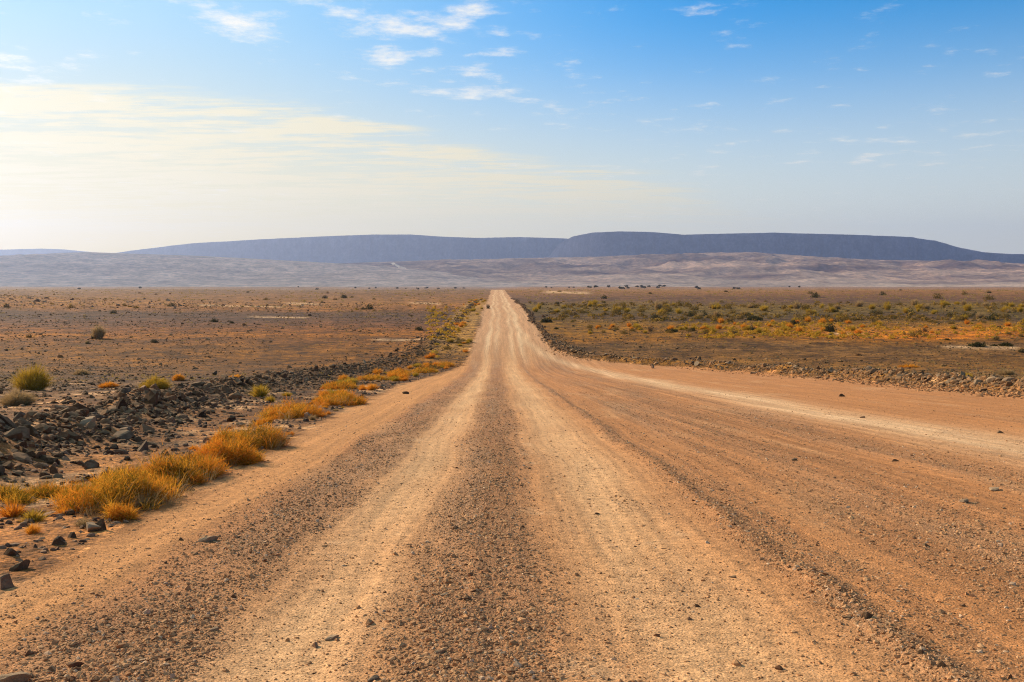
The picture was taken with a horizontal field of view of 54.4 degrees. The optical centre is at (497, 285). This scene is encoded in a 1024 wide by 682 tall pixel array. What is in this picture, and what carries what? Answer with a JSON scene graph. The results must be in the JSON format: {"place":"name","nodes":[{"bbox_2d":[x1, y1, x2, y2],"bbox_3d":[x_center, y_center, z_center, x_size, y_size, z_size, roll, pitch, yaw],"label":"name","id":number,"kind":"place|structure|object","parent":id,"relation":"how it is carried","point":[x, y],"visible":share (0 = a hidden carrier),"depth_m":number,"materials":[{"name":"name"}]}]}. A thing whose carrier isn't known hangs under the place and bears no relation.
{"place":"outdoors","nodes":[
{"label":"outdoors","id":0,"kind":"place"},
{"bbox_2d":[0,249,84,255],"bbox_3d":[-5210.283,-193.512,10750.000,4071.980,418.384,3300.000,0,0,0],"label":"mesa","id":1,"kind":"structure","parent":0,"point":[22,251],"depth_m":10765.67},
{"bbox_2d":[130,493,152,506],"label":"grass tuft","id":2,"kind":"object","parent":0,"point":[142,500],"visible":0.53,"depth_m":10.90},
{"bbox_2d":[0,252,547,286],"bbox_3d":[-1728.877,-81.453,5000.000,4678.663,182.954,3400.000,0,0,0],"label":"hills","id":3,"kind":"structure","parent":0,"point":[86,269],"depth_m":4194.01,"materials":[{"name":"soil"}]},
{"bbox_2d":[119,234,566,262],"bbox_3d":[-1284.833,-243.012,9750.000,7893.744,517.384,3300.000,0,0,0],"label":"mesa","id":4,"kind":"structure","parent":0,"point":[366,248],"depth_m":9706.95,"materials":[{"name":"stone"}]},
{"bbox_2d":[0,290,1023,681],"bbox_3d":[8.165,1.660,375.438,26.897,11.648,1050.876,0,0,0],"label":"road","id":5,"kind":"structure","parent":0,"point":[510,354],"depth_m":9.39,"materials":[{"name":"gravel"}]},
{"bbox_2d":[0,671,31,681],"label":"stone","id":6,"kind":"object","parent":5,"relation":"on","point":[20,676],"visible":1,"depth_m":5.07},
{"bbox_2d":[47,665,55,671],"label":"stone","id":7,"kind":"object","parent":5,"relation":"on","point":[52,668],"visible":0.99,"depth_m":5.28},
{"bbox_2d":[67,662,83,666],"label":"stone","id":8,"kind":"object","parent":5,"relation":"on","point":[74,664],"visible":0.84,"depth_m":5.30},
{"bbox_2d":[198,536,218,541],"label":"stone","id":9,"kind":"object","parent":5,"relation":"on","point":[209,539],"visible":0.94,"depth_m":8.89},
{"bbox_2d":[210,626,218,630],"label":"stone","id":10,"kind":"object","parent":5,"relation":"on","point":[216,628],"visible":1,"depth_m":6.02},
{"bbox_2d":[324,634,338,640],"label":"stone","id":11,"kind":"object","parent":5,"relation":"on","point":[331,637],"visible":0.99,"depth_m":5.93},
{"bbox_2d":[367,675,379,681],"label":"stone","id":12,"kind":"object","parent":5,"relation":"on","point":[373,678],"visible":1,"depth_m":5.12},
{"bbox_2d":[434,649,445,653],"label":"stone","id":13,"kind":"object","parent":5,"relation":"on","point":[440,651],"visible":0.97,"depth_m":5.53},
{"bbox_2d":[862,612,872,618],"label":"stone","id":14,"kind":"object","parent":5,"relation":"on","point":[867,615],"visible":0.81,"depth_m":6.20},
{"bbox_2d":[917,648,923,653],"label":"stone","id":15,"kind":"object","parent":5,"relation":"on","point":[920,651],"visible":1,"depth_m":5.40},
{"bbox_2d":[936,660,946,666],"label":"stone","id":16,"kind":"object","parent":5,"relation":"on","point":[941,663],"visible":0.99,"depth_m":5.19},
{"bbox_2d":[959,498,968,502],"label":"stone","id":17,"kind":"object","parent":5,"relation":"on","point":[966,500],"visible":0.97,"depth_m":11.12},
{"bbox_2d":[989,487,998,490],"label":"stone","id":18,"kind":"object","parent":5,"relation":"on","point":[994,488],"visible":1,"depth_m":12.15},
{"bbox_2d":[0,286,1023,594],"bbox_3d":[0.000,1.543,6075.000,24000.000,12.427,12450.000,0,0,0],"label":"ground","id":19,"kind":"structure","parent":0,"point":[302,348],"depth_m":118.64,"materials":[{"name":"soil"}]},
{"bbox_2d":[0,465,4,474],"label":"rock","id":20,"kind":"object","parent":19,"relation":"on","point":[2,470],"visible":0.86,"depth_m":12.69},
{"bbox_2d":[0,573,13,589],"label":"rock","id":21,"kind":"object","parent":19,"relation":"on","point":[6,582],"visible":0.91,"depth_m":7.13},
{"bbox_2d":[4,548,18,555],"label":"rock","id":22,"kind":"object","parent":19,"relation":"on","point":[10,552],"visible":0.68,"depth_m":8.12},
{"bbox_2d":[3,428,22,440],"bbox_3d":[-7.179,2.212,14.690,0.144,0.204,0.337,0,0,33],"label":"rock","id":23,"kind":"object","parent":19,"relation":"on","point":[16,433],"visible":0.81,"depth_m":14.70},
{"bbox_2d":[0,497,32,517],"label":"grass tuft","id":24,"kind":"object","parent":19,"relation":"on","point":[11,510],"visible":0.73,"depth_m":10.43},
{"bbox_2d":[13,411,24,421],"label":"rock","id":25,"kind":"object","parent":19,"relation":"on","point":[20,414],"visible":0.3,"depth_m":18.22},
{"bbox_2d":[9,559,29,570],"bbox_3d":[-3.712,2.181,7.726,0.100,0.102,0.154,0,0,2],"label":"rock","id":26,"kind":"object","parent":19,"relation":"on","point":[22,565],"visible":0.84,"depth_m":7.70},
{"bbox_2d":[0,386,41,405],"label":"shrub","id":27,"kind":"object","parent":19,"relation":"on","point":[15,398],"visible":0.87,"depth_m":32.61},
{"bbox_2d":[18,426,29,438],"bbox_3d":[-7.307,2.266,15.288,0.218,0.225,0.383,0,0,-23],"label":"rock","id":28,"kind":"object","parent":19,"relation":"on","point":[26,432],"visible":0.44,"depth_m":15.27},
{"bbox_2d":[18,419,30,424],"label":"rock","id":29,"kind":"object","parent":19,"relation":"on","point":[22,421],"visible":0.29,"depth_m":16.80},
{"bbox_2d":[10,508,50,523],"bbox_3d":[-4.598,2.260,9.840,0.428,0.200,0.368,0,0,-14],"label":"grass tuft","id":30,"kind":"object","parent":19,"relation":"on","point":[37,517],"visible":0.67,"depth_m":9.83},
{"bbox_2d":[26,424,37,435],"bbox_3d":[-7.427,2.350,15.884,0.314,0.257,0.145,7,-4,33],"label":"rock","id":31,"kind":"object","parent":19,"relation":"on","point":[33,431],"visible":0.58,"depth_m":15.82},
{"bbox_2d":[0,477,65,504],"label":"grass clump","id":32,"kind":"object","parent":19,"relation":"on","point":[21,495],"visible":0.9,"depth_m":11.62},
{"bbox_2d":[8,359,57,390],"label":"shrub","id":33,"kind":"object","parent":19,"relation":"on","point":[35,379],"visible":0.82,"depth_m":45.68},
{"bbox_2d":[23,521,43,534],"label":"grass tuft","id":34,"kind":"object","parent":19,"relation":"on","point":[32,529],"visible":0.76,"depth_m":9.12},
{"bbox_2d":[51,539,64,544],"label":"rock","id":35,"kind":"object","parent":19,"relation":"on","point":[57,542],"visible":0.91,"depth_m":8.67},
{"bbox_2d":[51,404,67,409],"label":"boulder","id":36,"kind":"object","parent":19,"relation":"on","point":[56,406],"visible":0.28,"depth_m":19.77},
{"bbox_2d":[53,506,74,515],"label":"grass tuft","id":37,"kind":"object","parent":19,"relation":"on","point":[61,510],"visible":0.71,"depth_m":10.18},
{"bbox_2d":[59,407,69,412],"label":"rock","id":38,"kind":"object","parent":19,"relation":"on","point":[67,409],"visible":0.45,"depth_m":19.10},
{"bbox_2d":[62,509,74,514],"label":"rock","id":39,"kind":"object","parent":19,"relation":"on","point":[71,512],"visible":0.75,"depth_m":10.14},
{"bbox_2d":[68,532,75,537],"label":"rock","id":40,"kind":"object","parent":19,"relation":"on","point":[72,534],"visible":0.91,"depth_m":9.03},
{"bbox_2d":[70,369,90,374],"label":"shrub","id":41,"kind":"object","parent":19,"relation":"on","point":[81,372],"visible":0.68,"depth_m":72.91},
{"bbox_2d":[73,516,92,526],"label":"grass tuft","id":42,"kind":"object","parent":19,"relation":"on","point":[82,521],"visible":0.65,"depth_m":9.55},
{"bbox_2d":[72,403,94,412],"bbox_3d":[-8.936,2.768,21.425,0.288,0.566,0.462,-4,17,27],"label":"boulder","id":43,"kind":"object","parent":19,"relation":"on","point":[78,406],"visible":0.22,"depth_m":21.33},
{"bbox_2d":[80,416,95,424],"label":"boulder","id":44,"kind":"object","parent":19,"relation":"on","point":[88,419],"visible":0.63,"depth_m":18.64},
{"bbox_2d":[82,460,99,468],"bbox_3d":[-5.885,2.597,14.399,0.147,0.158,0.255,0,0,13],"label":"rock","id":45,"kind":"object","parent":19,"relation":"on","point":[88,464],"visible":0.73,"depth_m":14.36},
{"bbox_2d":[86,522,100,530],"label":"rock","id":46,"kind":"object","parent":19,"relation":"on","point":[91,526],"visible":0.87,"depth_m":9.37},
{"bbox_2d":[90,324,107,338],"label":"shrub","id":47,"kind":"object","parent":19,"relation":"on","point":[98,332],"visible":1,"depth_m":120.81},
{"bbox_2d":[95,518,106,530],"bbox_3d":[-3.805,2.317,9.453,0.164,0.178,0.132,-15,5,-36],"label":"rock","id":48,"kind":"object","parent":19,"relation":"on","point":[101,522],"visible":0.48,"depth_m":9.45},
{"bbox_2d":[96,381,119,387],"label":"shrub","id":49,"kind":"object","parent":19,"relation":"on","point":[106,384],"visible":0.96,"depth_m":49.24,"materials":[{"name":"orange plant"}]},
{"bbox_2d":[40,445,198,516],"bbox_3d":[-4.189,2.170,11.041,1.766,0.890,2.375,0,0,0],"label":"grass clump","id":50,"kind":"object","parent":19,"relation":"on","point":[120,483],"visible":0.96,"depth_m":10.84,"materials":[{"name":"plant"}]},
{"bbox_2d":[99,496,144,521],"bbox_3d":[-3.804,2.321,10.093,0.561,0.462,0.515,0,0,-30],"label":"grass clump","id":51,"kind":"object","parent":19,"relation":"on","point":[120,513],"visible":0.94,"depth_m":10.04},
{"bbox_2d":[113,430,133,439],"bbox_3d":[-6.972,2.833,18.560,0.335,0.280,0.255,0,0,-31],"label":"rock","id":52,"kind":"object","parent":19,"relation":"on","point":[125,434],"visible":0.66,"depth_m":18.51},
{"bbox_2d":[123,387,130,392],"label":"rock","id":53,"kind":"object","parent":19,"relation":"on","point":[127,390],"visible":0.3,"depth_m":26.15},
{"bbox_2d":[137,440,148,450],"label":"rock","id":54,"kind":"object","parent":19,"relation":"on","point":[143,446],"visible":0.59,"depth_m":17.54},
{"bbox_2d":[139,385,148,390],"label":"rock","id":55,"kind":"object","parent":19,"relation":"on","point":[143,388],"visible":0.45,"depth_m":26.28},
{"bbox_2d":[136,373,173,388],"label":"shrub","id":56,"kind":"object","parent":19,"relation":"on","point":[161,383],"visible":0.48,"depth_m":43.75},
{"bbox_2d":[116,432,233,487],"bbox_3d":[-4.205,2.361,13.202,1.536,0.913,2.558,0,0,0],"label":"grass clump","id":57,"kind":"object","parent":19,"relation":"on","point":[202,470],"visible":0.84,"depth_m":12.94,"materials":[{"name":"plant"}]},
{"bbox_2d":[172,374,185,380],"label":"shrub","id":58,"kind":"object","parent":19,"relation":"on","point":[179,377],"visible":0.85,"depth_m":59.40,"materials":[{"name":"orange plant"}]},
{"bbox_2d":[182,484,193,490],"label":"rock","id":59,"kind":"object","parent":19,"relation":"on","point":[186,485],"visible":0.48,"depth_m":12.19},
{"bbox_2d":[191,382,205,386],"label":"rock","id":60,"kind":"object","parent":19,"relation":"on","point":[196,384],"visible":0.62,"depth_m":33.99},
{"bbox_2d":[186,426,269,465],"bbox_3d":[-4.186,2.497,15.150,1.365,0.915,1.708,0,0,21],"label":"grass clump","id":61,"kind":"object","parent":19,"relation":"on","point":[237,455],"visible":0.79,"depth_m":15.03,"materials":[{"name":"plant"}]},
{"bbox_2d":[207,418,298,450],"bbox_3d":[-4.319,2.715,17.619,1.882,0.843,2.397,0,0,0],"label":"grass clump","id":62,"kind":"object","parent":19,"relation":"on","point":[268,438],"visible":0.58,"depth_m":17.56,"materials":[{"name":"plant"}]},
{"bbox_2d":[245,383,271,396],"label":"grass tuft","id":63,"kind":"object","parent":19,"relation":"on","point":[260,390],"visible":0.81,"depth_m":37.20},
{"bbox_2d":[261,394,275,401],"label":"grass tuft","id":64,"kind":"object","parent":19,"relation":"on","point":[272,399],"visible":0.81,"depth_m":34.23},
{"bbox_2d":[263,415,276,421],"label":"grass tuft","id":65,"kind":"object","parent":19,"relation":"on","point":[270,419],"visible":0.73,"depth_m":23.91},
{"bbox_2d":[280,392,291,395],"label":"grass tuft","id":66,"kind":"object","parent":19,"relation":"on","point":[287,394],"visible":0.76,"depth_m":38.81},
{"bbox_2d":[253,394,326,419],"bbox_3d":[-5.436,3.308,26.547,2.151,0.982,3.398,0,0,0],"label":"grass clump","id":67,"kind":"object","parent":19,"relation":"on","point":[292,410],"visible":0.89,"depth_m":25.96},
{"bbox_2d":[304,412,314,418],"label":"rock","id":68,"kind":"object","parent":19,"relation":"on","point":[306,414],"visible":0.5,"depth_m":25.23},
{"bbox_2d":[308,414,317,419],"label":"grass tuft","id":69,"kind":"object","parent":19,"relation":"on","point":[311,417],"visible":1,"depth_m":24.97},
{"bbox_2d":[317,388,329,396],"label":"grass tuft","id":70,"kind":"object","parent":19,"relation":"on","point":[319,392],"visible":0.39,"depth_m":37.77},
{"bbox_2d":[321,379,357,389],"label":"grass clump","id":71,"kind":"object","parent":19,"relation":"on","point":[333,385],"visible":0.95,"depth_m":46.58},
{"bbox_2d":[311,386,368,405],"bbox_3d":[-5.151,3.679,32.856,2.197,1.003,3.778,0,0,0],"label":"grass clump","id":72,"kind":"object","parent":19,"relation":"on","point":[336,399],"visible":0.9,"depth_m":32.12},
{"bbox_2d":[335,373,348,379],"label":"grass tuft","id":73,"kind":"object","parent":19,"relation":"on","point":[343,377],"visible":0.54,"depth_m":60.99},
{"bbox_2d":[343,376,360,383],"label":"grass tuft","id":74,"kind":"object","parent":19,"relation":"on","point":[352,379],"visible":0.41,"depth_m":52.76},
{"bbox_2d":[364,383,379,389],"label":"grass tuft","id":75,"kind":"object","parent":19,"relation":"on","point":[370,387],"visible":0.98,"depth_m":44.76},
{"bbox_2d":[356,372,388,380],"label":"grass clump","id":76,"kind":"object","parent":19,"relation":"on","point":[374,377],"visible":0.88,"depth_m":60.33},
{"bbox_2d":[371,368,382,373],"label":"grass tuft","id":77,"kind":"object","parent":19,"relation":"on","point":[375,371],"visible":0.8,"depth_m":74.59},
{"bbox_2d":[387,370,398,377],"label":"grass tuft","id":78,"kind":"object","parent":19,"relation":"on","point":[393,373],"visible":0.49,"depth_m":64.14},
{"bbox_2d":[390,375,398,381],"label":"grass tuft","id":79,"kind":"object","parent":19,"relation":"on","point":[394,378],"visible":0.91,"depth_m":59.64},
{"bbox_2d":[386,368,414,375],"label":"grass clump","id":80,"kind":"object","parent":19,"relation":"on","point":[407,372],"visible":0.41,"depth_m":72.58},
{"bbox_2d":[398,376,408,380],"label":"grass tuft","id":81,"kind":"object","parent":19,"relation":"on","point":[404,378],"visible":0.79,"depth_m":59.45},
{"bbox_2d":[397,372,410,377],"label":"grass tuft","id":82,"kind":"object","parent":19,"relation":"on","point":[402,375],"visible":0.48,"depth_m":61.91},
{"bbox_2d":[410,366,438,372],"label":"grass clump","id":83,"kind":"object","parent":19,"relation":"on","point":[425,369],"visible":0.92,"depth_m":78.20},
{"bbox_2d":[428,364,441,368],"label":"grass tuft","id":84,"kind":"object","parent":19,"relation":"on","point":[433,366],"visible":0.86,"depth_m":87.26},
{"bbox_2d":[436,360,454,366],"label":"grass clump","id":85,"kind":"object","parent":19,"relation":"on","point":[448,364],"visible":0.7,"depth_m":90.46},
{"bbox_2d":[0,295,1023,575],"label":"rubble","id":86,"kind":"object","parent":19,"relation":"on","point":[122,413],"visible":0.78,"depth_m":46.80,"materials":[{"name":"stone"}]},
{"bbox_2d":[0,288,1023,380],"bbox_3d":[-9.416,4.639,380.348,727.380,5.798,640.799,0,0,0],"label":"shrubs","id":87,"kind":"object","parent":19,"relation":"on","point":[535,305],"depth_m":293.77,"materials":[{"name":"plant"}]},
{"bbox_2d":[4,292,1023,322],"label":"scrub","id":88,"kind":"object","parent":19,"relation":"on","point":[562,316],"visible":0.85,"depth_m":173.47,"materials":[{"name":"plant"}]},
{"bbox_2d":[540,318,552,322],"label":"shrub","id":89,"kind":"object","parent":19,"relation":"on","point":[544,320],"visible":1,"depth_m":156.14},
{"bbox_2d":[578,308,587,312],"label":"grass tuft","id":90,"kind":"object","parent":19,"relation":"on","point":[581,310],"visible":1,"depth_m":184.59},
{"bbox_2d":[653,300,662,308],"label":"shrub","id":91,"kind":"object","parent":19,"relation":"on","point":[659,305],"visible":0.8,"depth_m":203.62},
{"bbox_2d":[675,299,683,305],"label":"shrub","id":92,"kind":"object","parent":19,"relation":"on","point":[678,303],"visible":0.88,"depth_m":230.58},
{"bbox_2d":[682,301,692,306],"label":"shrub","id":93,"kind":"object","parent":19,"relation":"on","point":[687,304],"visible":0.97,"depth_m":220.55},
{"bbox_2d":[424,299,1023,357],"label":"yellow grass","id":94,"kind":"structure","parent":19,"relation":"on","point":[731,334],"depth_m":133.18,"materials":[{"name":"plant"}]},
{"bbox_2d":[746,315,762,319],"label":"shrub","id":95,"kind":"object","parent":19,"relation":"on","point":[753,317],"visible":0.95,"depth_m":161.12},
{"bbox_2d":[760,304,768,310],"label":"shrub","id":96,"kind":"object","parent":19,"relation":"on","point":[764,308],"visible":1,"depth_m":193.54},
{"bbox_2d":[790,320,799,325],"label":"shrub","id":97,"kind":"object","parent":19,"relation":"on","point":[794,322],"visible":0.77,"depth_m":146.13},
{"bbox_2d":[791,301,802,308],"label":"shrub","id":98,"kind":"object","parent":19,"relation":"on","point":[796,305],"visible":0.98,"depth_m":205.30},
{"bbox_2d":[800,304,809,309],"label":"shrub","id":99,"kind":"object","parent":19,"relation":"on","point":[805,307],"visible":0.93,"depth_m":198.59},
{"bbox_2d":[810,292,819,297],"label":"shrub","id":100,"kind":"object","parent":19,"relation":"on","point":[815,295],"visible":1,"depth_m":348.58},
{"bbox_2d":[825,321,835,331],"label":"shrub","id":101,"kind":"object","parent":19,"relation":"on","point":[830,328],"visible":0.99,"depth_m":131.54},
{"bbox_2d":[853,300,866,306],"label":"shrub","id":102,"kind":"object","parent":19,"relation":"on","point":[859,304],"visible":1,"depth_m":215.54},
{"bbox_2d":[883,300,891,309],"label":"shrub","id":103,"kind":"object","parent":19,"relation":"on","point":[886,306],"visible":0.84,"depth_m":198.58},
{"bbox_2d":[898,363,919,367],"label":"shrub","id":104,"kind":"object","parent":19,"relation":"on","point":[909,365],"visible":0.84,"depth_m":89.50,"materials":[{"name":"orange plant"}]},
{"bbox_2d":[910,298,918,304],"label":"shrub","id":105,"kind":"object","parent":19,"relation":"on","point":[914,302],"visible":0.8,"depth_m":228.39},
{"bbox_2d":[922,303,931,308],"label":"shrub","id":106,"kind":"object","parent":19,"relation":"on","point":[926,306],"visible":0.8,"depth_m":199.02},
{"bbox_2d":[931,293,943,298],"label":"shrub","id":107,"kind":"object","parent":19,"relation":"on","point":[938,296],"visible":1,"depth_m":347.47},
{"bbox_2d":[939,299,949,305],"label":"shrub","id":108,"kind":"object","parent":19,"relation":"on","point":[944,303],"visible":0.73,"depth_m":219.18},
{"bbox_2d":[963,302,971,310],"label":"shrub","id":109,"kind":"object","parent":19,"relation":"on","point":[966,308],"visible":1,"depth_m":194.00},
{"bbox_2d":[968,342,985,346],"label":"shrub","id":110,"kind":"object","parent":19,"relation":"on","point":[976,344],"visible":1,"depth_m":111.84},
{"bbox_2d":[975,311,985,317],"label":"shrub","id":111,"kind":"object","parent":19,"relation":"on","point":[978,315],"visible":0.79,"depth_m":168.05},
{"bbox_2d":[982,294,995,299],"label":"shrub","id":112,"kind":"object","parent":19,"relation":"on","point":[987,298],"visible":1,"depth_m":325.78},
{"bbox_2d":[986,315,995,319],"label":"shrub","id":113,"kind":"object","parent":19,"relation":"on","point":[991,317],"visible":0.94,"depth_m":163.04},
{"bbox_2d":[986,376,996,382],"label":"rock","id":114,"kind":"object","parent":19,"relation":"on","point":[991,379],"visible":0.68,"depth_m":43.34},
{"bbox_2d":[994,368,1015,374],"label":"shrub","id":115,"kind":"object","parent":19,"relation":"on","point":[1005,371],"visible":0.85,"depth_m":72.87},
{"bbox_2d":[998,342,1012,345],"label":"shrub","id":116,"kind":"object","parent":19,"relation":"on","point":[1005,344],"visible":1,"depth_m":111.98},
{"bbox_2d":[999,305,1012,311],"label":"shrub","id":117,"kind":"object","parent":19,"relation":"on","point":[1005,308],"visible":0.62,"depth_m":190.10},
{"bbox_2d":[1002,377,1014,381],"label":"rock","id":118,"kind":"object","parent":19,"relation":"on","point":[1008,378],"visible":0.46,"depth_m":42.30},
{"bbox_2d":[0,0,1023,253],"label":"sky","id":119,"kind":"structure","parent":0,"point":[126,125],"materials":[{"name":"blue"}]},
{"bbox_2d":[338,252,1023,286],"bbox_3d":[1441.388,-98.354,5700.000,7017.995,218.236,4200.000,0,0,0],"label":"hills","id":120,"kind":"structure","parent":0,"point":[741,269],"depth_m":4835.33,"materials":[{"name":"soil"}]},
{"bbox_2d":[549,231,1023,263],"bbox_3d":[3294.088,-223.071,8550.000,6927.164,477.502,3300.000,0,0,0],"label":"mesa","id":121,"kind":"structure","parent":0,"point":[624,243],"depth_m":8552.67,"materials":[{"name":"stone"}]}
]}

